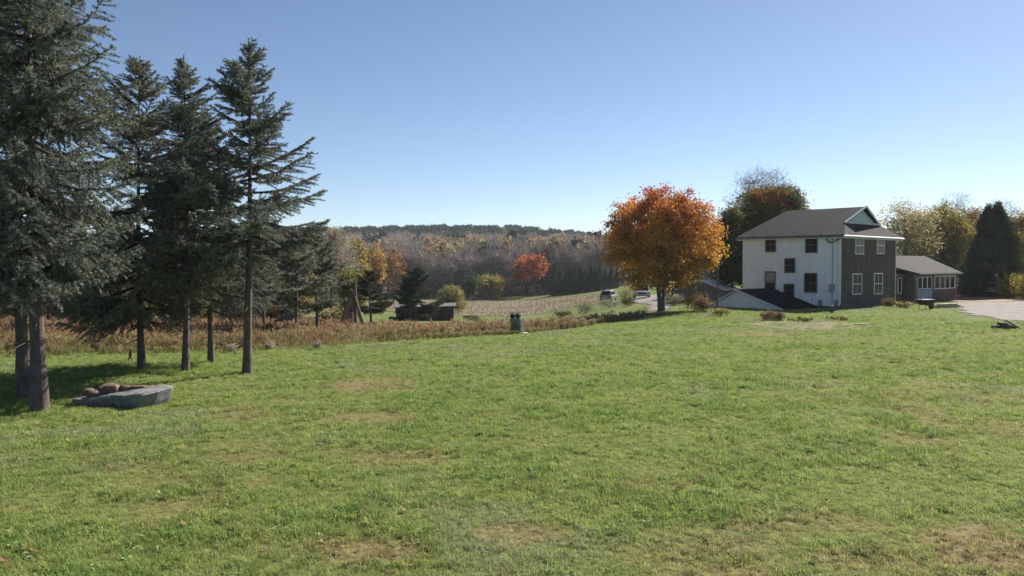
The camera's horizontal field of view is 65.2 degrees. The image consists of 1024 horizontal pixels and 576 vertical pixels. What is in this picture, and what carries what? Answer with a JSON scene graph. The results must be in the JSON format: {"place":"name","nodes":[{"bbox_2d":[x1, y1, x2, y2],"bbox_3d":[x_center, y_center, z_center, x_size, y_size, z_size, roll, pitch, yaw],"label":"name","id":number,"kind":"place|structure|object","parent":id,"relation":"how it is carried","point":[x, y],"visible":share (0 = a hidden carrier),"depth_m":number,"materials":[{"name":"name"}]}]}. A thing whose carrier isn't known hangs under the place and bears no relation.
{"place":"outdoors","nodes":[
{"label":"outdoors","id":0,"kind":"place"},
{"bbox_2d":[363,293,619,315],"bbox_3d":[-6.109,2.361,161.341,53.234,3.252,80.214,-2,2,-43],"label":"stubble field","id":1,"kind":"structure","parent":0,"point":[520,302],"depth_m":153.48,"materials":[{"name":"beige plant"}]},
{"bbox_2d":[0,260,1023,575],"bbox_3d":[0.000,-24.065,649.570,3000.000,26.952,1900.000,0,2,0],"label":"ground","id":2,"kind":"structure","parent":0,"point":[630,308],"depth_m":12.91,"materials":[{"name":"green plant"}]},
{"bbox_2d":[0,299,50,319],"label":"shrub","id":3,"kind":"object","parent":2,"relation":"on","point":[11,315],"visible":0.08,"depth_m":69.25,"materials":[{"name":"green plant"}]},
{"bbox_2d":[0,0,127,397],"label":"spruce tree","id":4,"kind":"object","parent":2,"relation":"on","point":[22,368],"visible":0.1,"depth_m":19.03,"materials":[{"name":"green plant"}]},
{"bbox_2d":[0,0,148,412],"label":"spruce tree","id":5,"kind":"object","parent":2,"relation":"on","point":[26,178],"visible":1,"depth_m":16.69,"materials":[{"name":"green plant"}]},
{"bbox_2d":[58,206,146,315],"bbox_3d":[-20.154,-0.785,39.961,5.732,6.747,4.528,1,2,22],"label":"pine tree","id":6,"kind":"object","parent":2,"relation":"on","point":[125,285],"visible":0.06,"depth_m":39.56,"materials":[{"name":"green plant"}]},
{"bbox_2d":[72,385,173,407],"bbox_3d":[-8.872,2.494,18.254,2.105,0.488,1.164,0,2,0],"label":"boulder","id":7,"kind":"object","parent":2,"relation":"on","point":[152,395],"visible":0.83,"depth_m":17.89,"materials":[{"name":"grey stone"}]},
{"bbox_2d":[97,383,119,393],"bbox_3d":[-9.191,2.302,18.253,0.532,0.260,0.352,0,2,-11],"label":"stone","id":8,"kind":"object","parent":7,"relation":"on","point":[105,388],"visible":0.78,"depth_m":18.12,"materials":[{"name":"beige stone"}]},
{"bbox_2d":[45,55,223,367],"bbox_3d":[-11.410,-2.210,24.492,5.518,9.908,5.421,-1,2,-17],"label":"spruce tree","id":9,"kind":"object","parent":2,"relation":"on","point":[119,309],"visible":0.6,"depth_m":24.05,"materials":[{"name":"green plant"}]},
{"bbox_2d":[104,53,260,370],"bbox_3d":[-9.694,-2.059,23.541,4.335,9.644,4.159,2,2,41],"label":"spruce tree","id":10,"kind":"object","parent":2,"relation":"on","point":[182,116],"visible":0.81,"depth_m":23.20,"materials":[{"name":"green plant"}]},
{"bbox_2d":[125,106,278,362],"bbox_3d":[-9.869,-1.624,26.210,4.585,8.582,5.417,0,2,0],"label":"spruce tree","id":11,"kind":"object","parent":2,"relation":"on","point":[234,302],"visible":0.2,"depth_m":25.91,"materials":[{"name":"green plant"}]},
{"bbox_2d":[215,290,272,317],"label":"shrub","id":12,"kind":"object","parent":2,"relation":"on","point":[223,310],"visible":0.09,"depth_m":71.58,"materials":[{"name":"green plant"}]},
{"bbox_2d":[165,37,330,373],"bbox_3d":[-7.319,-2.221,23.011,5.159,10.073,5.528,-2,2,-43],"label":"spruce tree","id":13,"kind":"object","parent":2,"relation":"on","point":[254,227],"visible":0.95,"depth_m":22.86,"materials":[{"name":"green plant"}]},
{"bbox_2d":[219,245,289,316],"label":"deciduous tree","id":14,"kind":"object","parent":2,"relation":"on","point":[270,282],"depth_m":85.11,"materials":[{"name":"green plant"}]},
{"bbox_2d":[223,214,298,325],"bbox_3d":[-13.252,-0.777,42.134,4.387,6.683,4.317,0,2,0],"label":"pine tree","id":15,"kind":"object","parent":2,"relation":"on","point":[274,285],"visible":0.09,"depth_m":41.82,"materials":[{"name":"green plant"}]},
{"bbox_2d":[259,304,305,319],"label":"shrub","id":16,"kind":"object","parent":2,"relation":"on","point":[273,314],"visible":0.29,"depth_m":72.87,"materials":[{"name":"green plant"}]},
{"bbox_2d":[252,238,333,329],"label":"pine tree","id":17,"kind":"object","parent":2,"relation":"on","point":[296,277],"visible":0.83,"depth_m":37.28,"materials":[{"name":"green plant"}]},
{"bbox_2d":[270,235,325,302],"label":"deciduous tree","id":18,"kind":"object","parent":2,"relation":"on","point":[303,299],"visible":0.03,"depth_m":91.44,"materials":[{"name":"green plant"}]},
{"bbox_2d":[274,233,356,327],"bbox_3d":[-10.206,-0.384,41.026,3.647,5.866,3.550,1,2,28],"label":"pine tree","id":19,"kind":"object","parent":2,"relation":"on","point":[327,266],"visible":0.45,"depth_m":40.73,"materials":[{"name":"green plant"}]},
{"bbox_2d":[0,308,648,355],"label":"meadow grass","id":20,"kind":"structure","parent":2,"relation":"on","point":[327,331],"depth_m":35.09,"materials":[{"name":"brown plant"}]},
{"bbox_2d":[308,223,362,308],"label":"deciduous tree","id":21,"kind":"object","parent":2,"relation":"on","point":[335,232],"visible":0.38,"depth_m":119.38,"materials":[{"name":"grey plant"}]},
{"bbox_2d":[312,305,358,320],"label":"shrub","id":22,"kind":"object","parent":2,"relation":"on","point":[333,313],"visible":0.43,"depth_m":69.22,"materials":[{"name":"yellow plant"}]},
{"bbox_2d":[332,260,370,316],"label":"deciduous tree","id":23,"kind":"object","parent":2,"relation":"on","point":[347,288],"visible":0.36,"depth_m":65.47,"materials":[{"name":"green plant"}]},
{"bbox_2d":[340,278,364,324],"bbox_3d":[-9.030,1.009,45.359,1.879,3.108,1.268,0,2,0],"label":"log tripod","id":24,"kind":"object","parent":2,"relation":"on","point":[352,315],"visible":0.52,"depth_m":45.02,"materials":[{"name":"brown wood"}]},
{"bbox_2d":[341,238,375,299],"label":"deciduous tree","id":25,"kind":"object","parent":2,"relation":"on","point":[362,258],"visible":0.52,"depth_m":169.43,"materials":[{"name":"yellow plant"}]},
{"bbox_2d":[343,269,394,322],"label":"pine tree","id":26,"kind":"object","parent":2,"relation":"on","point":[379,305],"visible":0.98,"depth_m":58.05,"materials":[{"name":"green plant"}]},
{"bbox_2d":[364,242,387,301],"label":"deciduous tree","id":27,"kind":"object","parent":2,"relation":"on","point":[378,262],"visible":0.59,"depth_m":184.01,"materials":[{"name":"orange plant"}]},
{"bbox_2d":[381,244,407,298],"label":"deciduous tree","id":28,"kind":"object","parent":2,"relation":"on","point":[394,268],"visible":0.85,"depth_m":199.18,"materials":[{"name":"orange plant"}]},
{"bbox_2d":[386,243,415,296],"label":"bare tree","id":29,"kind":"object","parent":2,"relation":"on","point":[406,252],"visible":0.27,"depth_m":212.12,"materials":[{"name":"grey plant"}]},
{"bbox_2d":[390,252,413,296],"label":"bare tree","id":30,"kind":"object","parent":2,"relation":"on","point":[402,274],"visible":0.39,"depth_m":210.56,"materials":[{"name":"grey plant"}]},
{"bbox_2d":[388,266,443,320],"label":"pine tree","id":31,"kind":"object","parent":2,"relation":"on","point":[409,299],"visible":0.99,"depth_m":75.65,"materials":[{"name":"green plant"}]},
{"bbox_2d":[407,246,432,282],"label":"bare tree","id":32,"kind":"object","parent":2,"relation":"on","point":[415,252],"visible":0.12,"depth_m":211.86,"materials":[{"name":"grey plant"}]},
{"bbox_2d":[393,303,455,320],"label":"field shed","id":33,"kind":"structure","parent":2,"relation":"on","point":[446,312],"depth_m":100.32,"materials":[{"name":"brown wood"}]},
{"bbox_2d":[408,246,442,289],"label":"bare tree","id":34,"kind":"object","parent":2,"relation":"on","point":[424,260],"visible":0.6,"depth_m":208.15,"materials":[{"name":"grey plant"}]},
{"bbox_2d":[418,262,441,289],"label":"bare tree","id":35,"kind":"object","parent":2,"relation":"on","point":[434,278],"visible":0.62,"depth_m":208.90,"materials":[{"name":"grey plant"}]},
{"bbox_2d":[431,254,447,295],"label":"bare tree","id":36,"kind":"object","parent":2,"relation":"on","point":[436,264],"visible":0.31,"depth_m":211.97,"materials":[{"name":"grey plant"}]},
{"bbox_2d":[437,258,459,289],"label":"bare tree","id":37,"kind":"object","parent":2,"relation":"on","point":[448,272],"visible":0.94,"depth_m":207.92,"materials":[{"name":"grey plant"}]},
{"bbox_2d":[433,283,468,313],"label":"willow bush","id":38,"kind":"object","parent":2,"relation":"on","point":[452,295],"visible":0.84,"depth_m":131.26,"materials":[{"name":"yellow plant"}]},
{"bbox_2d":[440,246,470,286],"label":"bare tree","id":39,"kind":"object","parent":2,"relation":"on","point":[456,260],"visible":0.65,"depth_m":213.16,"materials":[{"name":"grey plant"}]},
{"bbox_2d":[452,238,485,258],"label":"bare tree","id":40,"kind":"object","parent":2,"relation":"on","point":[475,249],"visible":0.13,"depth_m":222.48,"materials":[{"name":"grey plant"}]},
{"bbox_2d":[461,271,480,299],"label":"deciduous tree","id":41,"kind":"object","parent":2,"relation":"on","point":[471,287],"visible":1,"depth_m":189.45,"materials":[{"name":"green plant"}]},
{"bbox_2d":[460,253,484,296],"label":"bare tree","id":42,"kind":"object","parent":2,"relation":"on","point":[476,258],"visible":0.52,"depth_m":210.55,"materials":[{"name":"grey plant"}]},
{"bbox_2d":[237,219,714,293],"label":"hill forest","id":43,"kind":"object","parent":2,"relation":"on","point":[440,238],"visible":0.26,"depth_m":297.89,"materials":[{"name":"brown plant"}]},
{"bbox_2d":[463,260,492,296],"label":"bare tree","id":44,"kind":"object","parent":2,"relation":"on","point":[480,272],"visible":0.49,"depth_m":210.11,"materials":[{"name":"grey plant"}]},
{"bbox_2d":[475,273,506,299],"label":"willow tree","id":45,"kind":"object","parent":2,"relation":"on","point":[489,285],"visible":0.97,"depth_m":198.77,"materials":[{"name":"yellow plant"}]},
{"bbox_2d":[477,245,511,296],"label":"bare tree","id":46,"kind":"object","parent":2,"relation":"on","point":[496,259],"visible":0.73,"depth_m":208.68,"materials":[{"name":"grey plant"}]},
{"bbox_2d":[487,253,516,296],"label":"bare tree","id":47,"kind":"object","parent":2,"relation":"on","point":[505,271],"visible":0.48,"depth_m":208.96,"materials":[{"name":"grey plant"}]},
{"bbox_2d":[495,252,518,296],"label":"bare tree","id":48,"kind":"object","parent":2,"relation":"on","point":[512,260],"visible":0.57,"depth_m":210.16,"materials":[{"name":"grey plant"}]},
{"bbox_2d":[509,255,531,295],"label":"deciduous tree","id":49,"kind":"object","parent":2,"relation":"on","point":[519,277],"visible":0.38,"depth_m":211.58,"materials":[{"name":"brown plant"}]},
{"bbox_2d":[507,244,538,293],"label":"bare tree","id":50,"kind":"object","parent":2,"relation":"on","point":[517,254],"visible":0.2,"depth_m":221.71,"materials":[{"name":"grey plant"}]},
{"bbox_2d":[510,252,551,296],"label":"maple tree","id":51,"kind":"object","parent":2,"relation":"on","point":[533,267],"visible":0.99,"depth_m":203.86,"materials":[{"name":"red plant"}]},
{"bbox_2d":[531,243,562,291],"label":"bare tree","id":52,"kind":"object","parent":2,"relation":"on","point":[542,253],"visible":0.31,"depth_m":226.12,"materials":[{"name":"grey plant"}]},
{"bbox_2d":[547,264,560,295],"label":"fir tree","id":53,"kind":"object","parent":2,"relation":"on","point":[552,291],"visible":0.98,"depth_m":195.98,"materials":[{"name":"green plant"}]},
{"bbox_2d":[559,273,569,294],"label":"fir tree","id":54,"kind":"object","parent":2,"relation":"on","point":[565,283],"visible":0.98,"depth_m":194.91,"materials":[{"name":"green plant"}]},
{"bbox_2d":[548,237,583,277],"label":"bare tree","id":55,"kind":"object","parent":2,"relation":"on","point":[564,257],"visible":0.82,"depth_m":217.59,"materials":[{"name":"grey plant"}]},
{"bbox_2d":[570,270,579,293],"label":"fir tree","id":56,"kind":"object","parent":2,"relation":"on","point":[573,285],"visible":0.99,"depth_m":195.64,"materials":[{"name":"green plant"}]},
{"bbox_2d":[566,252,588,281],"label":"bare tree","id":57,"kind":"object","parent":2,"relation":"on","point":[582,263],"visible":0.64,"depth_m":215.08,"materials":[{"name":"grey plant"}]},
{"bbox_2d":[572,300,596,313],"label":"shrub","id":58,"kind":"object","parent":2,"relation":"on","point":[586,309],"visible":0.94,"depth_m":81.88,"materials":[{"name":"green plant"}]},
{"bbox_2d":[580,270,590,292],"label":"fir tree","id":59,"kind":"object","parent":2,"relation":"on","point":[586,284],"visible":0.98,"depth_m":195.69,"materials":[{"name":"green plant"}]},
{"bbox_2d":[590,268,599,291],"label":"fir tree","id":60,"kind":"object","parent":2,"relation":"on","point":[596,284],"visible":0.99,"depth_m":196.60,"materials":[{"name":"green plant"}]},
{"bbox_2d":[585,239,614,286],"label":"bare tree","id":61,"kind":"object","parent":2,"relation":"on","point":[593,261],"visible":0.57,"depth_m":208.17,"materials":[{"name":"grey plant"}]},
{"bbox_2d":[600,269,609,289],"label":"fir tree","id":62,"kind":"object","parent":2,"relation":"on","point":[605,286],"visible":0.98,"depth_m":195.84,"materials":[{"name":"green plant"}]},
{"bbox_2d":[600,290,617,301],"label":"parked car","id":63,"kind":"object","parent":2,"relation":"on","point":[608,294],"visible":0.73,"depth_m":116.44,"materials":[{"name":"paint"}]},
{"bbox_2d":[595,296,623,307],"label":"shrub","id":64,"kind":"object","parent":2,"relation":"on","point":[608,302],"visible":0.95,"depth_m":86.10,"materials":[{"name":"green plant"}]},
{"bbox_2d":[606,267,614,288],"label":"fir tree","id":65,"kind":"object","parent":2,"relation":"on","point":[610,278],"visible":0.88,"depth_m":199.97,"materials":[{"name":"green plant"}]},
{"bbox_2d":[598,182,735,311],"bbox_3d":[10.872,-3.002,57.962,9.410,9.734,9.381,0,2,0],"label":"maple tree","id":66,"kind":"object","parent":2,"relation":"on","point":[659,243],"visible":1,"depth_m":56.06,"materials":[{"name":"orange plant"}]},
{"bbox_2d":[661,283,678,296],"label":"parked car","id":67,"kind":"object","parent":2,"relation":"on","point":[667,292],"visible":0.28,"depth_m":83.58,"materials":[{"name":"paint"}]},
{"bbox_2d":[665,291,686,305],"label":"shrub","id":68,"kind":"object","parent":2,"relation":"on","point":[674,299],"visible":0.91,"depth_m":65.77,"materials":[{"name":"green plant"}]},
{"bbox_2d":[678,289,711,310],"bbox_3d":[12.575,0.809,55.077,2.407,2.114,2.547,1,2,26],"label":"shrub","id":69,"kind":"object","parent":2,"relation":"on","point":[690,298],"visible":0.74,"depth_m":54.93,"materials":[{"name":"green plant"}]},
{"bbox_2d":[689,292,715,311],"bbox_3d":[12.818,1.038,54.072,1.665,1.615,1.606,1,2,33],"label":"shrub","id":70,"kind":"object","parent":2,"relation":"on","point":[701,304],"visible":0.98,"depth_m":53.90,"materials":[{"name":"brown plant"}]},
{"bbox_2d":[675,279,737,299],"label":"outbuilding","id":71,"kind":"structure","parent":2,"relation":"on","point":[707,286],"depth_m":75.81,"materials":[{"name":"grey wood"}]},
{"bbox_2d":[709,307,731,315],"bbox_3d":[13.006,1.545,50.016,1.359,0.726,1.224,-2,2,-43],"label":"shrub","id":72,"kind":"object","parent":2,"relation":"on","point":[717,311],"visible":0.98,"depth_m":49.91,"materials":[{"name":"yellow plant"}]},
{"bbox_2d":[708,205,755,291],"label":"deciduous tree","id":73,"kind":"object","parent":2,"relation":"on","point":[731,266],"visible":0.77,"depth_m":76.95,"materials":[{"name":"green plant"}]},
{"bbox_2d":[723,166,796,206],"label":"deciduous tree","id":74,"kind":"object","parent":2,"relation":"on","point":[749,182],"visible":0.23,"depth_m":95.31,"materials":[{"name":"grey plant"}]},
{"bbox_2d":[710,288,817,309],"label":"cellar wing","id":75,"kind":"structure","parent":2,"relation":"on","point":[766,298],"depth_m":58.50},
{"bbox_2d":[721,182,814,285],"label":"deciduous tree","id":76,"kind":"object","parent":2,"relation":"on","point":[765,204],"visible":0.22,"depth_m":79.90,"materials":[{"name":"green plant"}]},
{"bbox_2d":[751,320,868,330],"bbox_3d":[15.684,1.967,42.198,6.150,0.031,7.200,0,2,0],"label":"garden bed","id":77,"kind":"object","parent":2,"relation":"on","point":[822,327],"visible":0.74,"depth_m":41.98,"materials":[{"name":"soil"}]},
{"bbox_2d":[759,309,785,320],"bbox_3d":[14.952,1.593,46.214,1.737,0.850,1.611,0,2,0],"label":"shrub","id":78,"kind":"object","parent":77,"relation":"on","point":[773,315],"visible":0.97,"depth_m":45.79,"materials":[{"name":"brown plant"}]},
{"bbox_2d":[735,205,904,307],"bbox_3d":[24.692,-2.399,64.075,10.605,8.052,8.895,-2,2,-42],"label":"farmhouse","id":79,"kind":"object","parent":2,"relation":"on","point":[837,258],"visible":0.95,"depth_m":60.95,"materials":[{"name":"white"}]},
{"bbox_2d":[765,238,775,251],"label":"window","id":80,"kind":"structure","parent":79,"relation":"in","point":[770,245],"depth_m":62.00,"materials":[{"name":"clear glass"}]},
{"bbox_2d":[765,271,775,288],"bbox_3d":[20.026,-0.597,62.082,0.080,1.411,0.914,-2,2,-42],"label":"window","id":81,"kind":"structure","parent":79,"relation":"in","point":[770,276],"depth_m":62.06,"materials":[{"name":"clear glass"}]},
{"bbox_2d":[783,284,794,296],"bbox_3d":[21.093,0.207,60.930,0.080,1.082,0.882,-2,2,-42],"label":"window","id":82,"kind":"structure","parent":79,"relation":"in","point":[789,289],"depth_m":60.89,"materials":[{"name":"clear glass"}]},
{"bbox_2d":[784,258,794,272],"bbox_3d":[21.120,-1.711,60.851,0.080,1.140,0.880,-2,2,-42],"label":"window","id":83,"kind":"structure","parent":79,"relation":"in","point":[789,263],"depth_m":60.88,"materials":[{"name":"black glass"}]},
{"bbox_2d":[804,273,816,292],"bbox_3d":[22.255,-0.394,59.644,0.080,1.477,1.035,-2,2,-42],"label":"window","id":84,"kind":"structure","parent":79,"relation":"in","point":[810,279],"depth_m":59.66,"materials":[{"name":"black glass"}]},
{"bbox_2d":[805,237,817,252],"bbox_3d":[22.275,-3.223,59.538,0.080,1.235,0.970,-2,2,-42],"label":"window","id":85,"kind":"structure","parent":79,"relation":"in","point":[811,245],"depth_m":59.54,"materials":[{"name":"black glass"}]},
{"bbox_2d":[852,273,861,294],"bbox_3d":[25.822,-0.304,59.814,1.550,1.580,0.080,-2,2,-42],"label":"window","id":86,"kind":"structure","parent":79,"relation":"in","point":[856,277],"depth_m":59.79,"materials":[{"name":"white paint"}]},
{"bbox_2d":[855,237,863,254],"bbox_3d":[26.057,-3.184,59.942,1.424,1.340,0.080,-2,2,-42],"label":"window","id":87,"kind":"structure","parent":79,"relation":"in","point":[859,243],"depth_m":59.95,"materials":[{"name":"grey glass"}]},
{"bbox_2d":[874,273,882,293],"bbox_3d":[28.551,-0.348,62.302,1.536,1.645,0.080,-2,2,-42],"label":"window","id":88,"kind":"structure","parent":79,"relation":"in","point":[878,277],"depth_m":62.32,"materials":[{"name":"white paint"}]},
{"bbox_2d":[876,238,884,253],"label":"window","id":89,"kind":"structure","parent":79,"relation":"in","point":[880,243],"depth_m":62.46,"materials":[{"name":"grey glass"}]},
{"bbox_2d":[894,300,914,307],"bbox_3d":[28.994,1.260,59.022,1.414,0.766,1.453,-1,2,-37],"label":"shrub","id":90,"kind":"object","parent":2,"relation":"on","point":[905,304],"visible":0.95,"depth_m":58.89,"materials":[{"name":"brown plant"}]},
{"bbox_2d":[874,197,950,261],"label":"deciduous tree","id":91,"kind":"object","parent":2,"relation":"on","point":[910,231],"visible":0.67,"depth_m":96.65,"materials":[{"name":"green plant"}]},
{"bbox_2d":[913,298,935,308],"bbox_3d":[29.699,1.143,57.520,1.731,0.803,0.840,-1,2,-25],"label":"garden cart","id":92,"kind":"object","parent":2,"relation":"on","point":[929,303],"visible":0.91,"depth_m":57.33,"materials":[{"name":"black paint"}]},
{"bbox_2d":[896,256,962,302],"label":"porch annex","id":93,"kind":"object","parent":2,"relation":"on","point":[921,277],"visible":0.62,"depth_m":69.69,"materials":[{"name":"grey"}]},
{"bbox_2d":[896,199,976,278],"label":"deciduous tree","id":94,"kind":"object","parent":2,"relation":"on","point":[952,251],"visible":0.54,"depth_m":101.24,"materials":[{"name":"green plant"}]},
{"bbox_2d":[923,185,982,220],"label":"deciduous tree","id":95,"kind":"object","parent":2,"relation":"on","point":[957,200],"visible":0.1,"depth_m":122.87,"materials":[{"name":"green plant"}]},
{"bbox_2d":[946,206,988,278],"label":"deciduous tree","id":96,"kind":"object","parent":2,"relation":"on","point":[972,214],"visible":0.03,"depth_m":110.42,"materials":[{"name":"green plant"}]},
{"bbox_2d":[950,297,1023,301],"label":"leaf strip","id":97,"kind":"object","parent":2,"relation":"on","point":[984,299],"visible":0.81,"depth_m":75.17,"materials":[{"name":"orange plant"}]},
{"bbox_2d":[955,197,1023,296],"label":"cedar tree","id":98,"kind":"object","parent":2,"relation":"on","point":[980,268],"visible":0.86,"depth_m":82.76,"materials":[{"name":"green plant"}]},
{"bbox_2d":[990,271,1023,298],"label":"shrub","id":99,"kind":"object","parent":2,"relation":"on","point":[1006,288],"visible":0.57,"depth_m":77.93,"materials":[{"name":"green plant"}]},
{"bbox_2d":[998,208,1023,277],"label":"deciduous tree","id":100,"kind":"object","parent":2,"relation":"on","point":[1018,225],"visible":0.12,"depth_m":102.63,"materials":[{"name":"green plant"}]},
{"bbox_2d":[1009,273,1023,299],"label":"shrub","id":101,"kind":"object","parent":2,"relation":"on","point":[1020,292],"visible":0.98,"depth_m":74.14,"materials":[{"name":"yellow plant"}]},
{"bbox_2d":[0,0,1023,251],"label":"sky","id":102,"kind":"structure","parent":0,"point":[543,114],"materials":[{"name":"blue"}]},
{"bbox_2d":[509,312,527,333],"bbox_3d":[0.342,1.757,39.999,0.936,1.126,0.360,0,2,-8],"label":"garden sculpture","id":103,"kind":"object","parent":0,"point":[515,320],"visible":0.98,"depth_m":39.87,"materials":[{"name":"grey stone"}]},
{"bbox_2d":[620,294,672,310],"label":"farm track","id":104,"kind":"structure","parent":0,"point":[651,299],"depth_m":84.05,"materials":[{"name":"grey gravel"}]},
{"bbox_2d":[633,283,649,298],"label":"pickup truck","id":105,"kind":"object","parent":104,"relation":"on","point":[645,293],"visible":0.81,"depth_m":100.56,"materials":[{"name":"paint"}]},
{"bbox_2d":[943,301,1023,320],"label":"driveway","id":106,"kind":"structure","parent":0,"point":[1011,310],"depth_m":56.97,"materials":[{"name":"grey gravel"}]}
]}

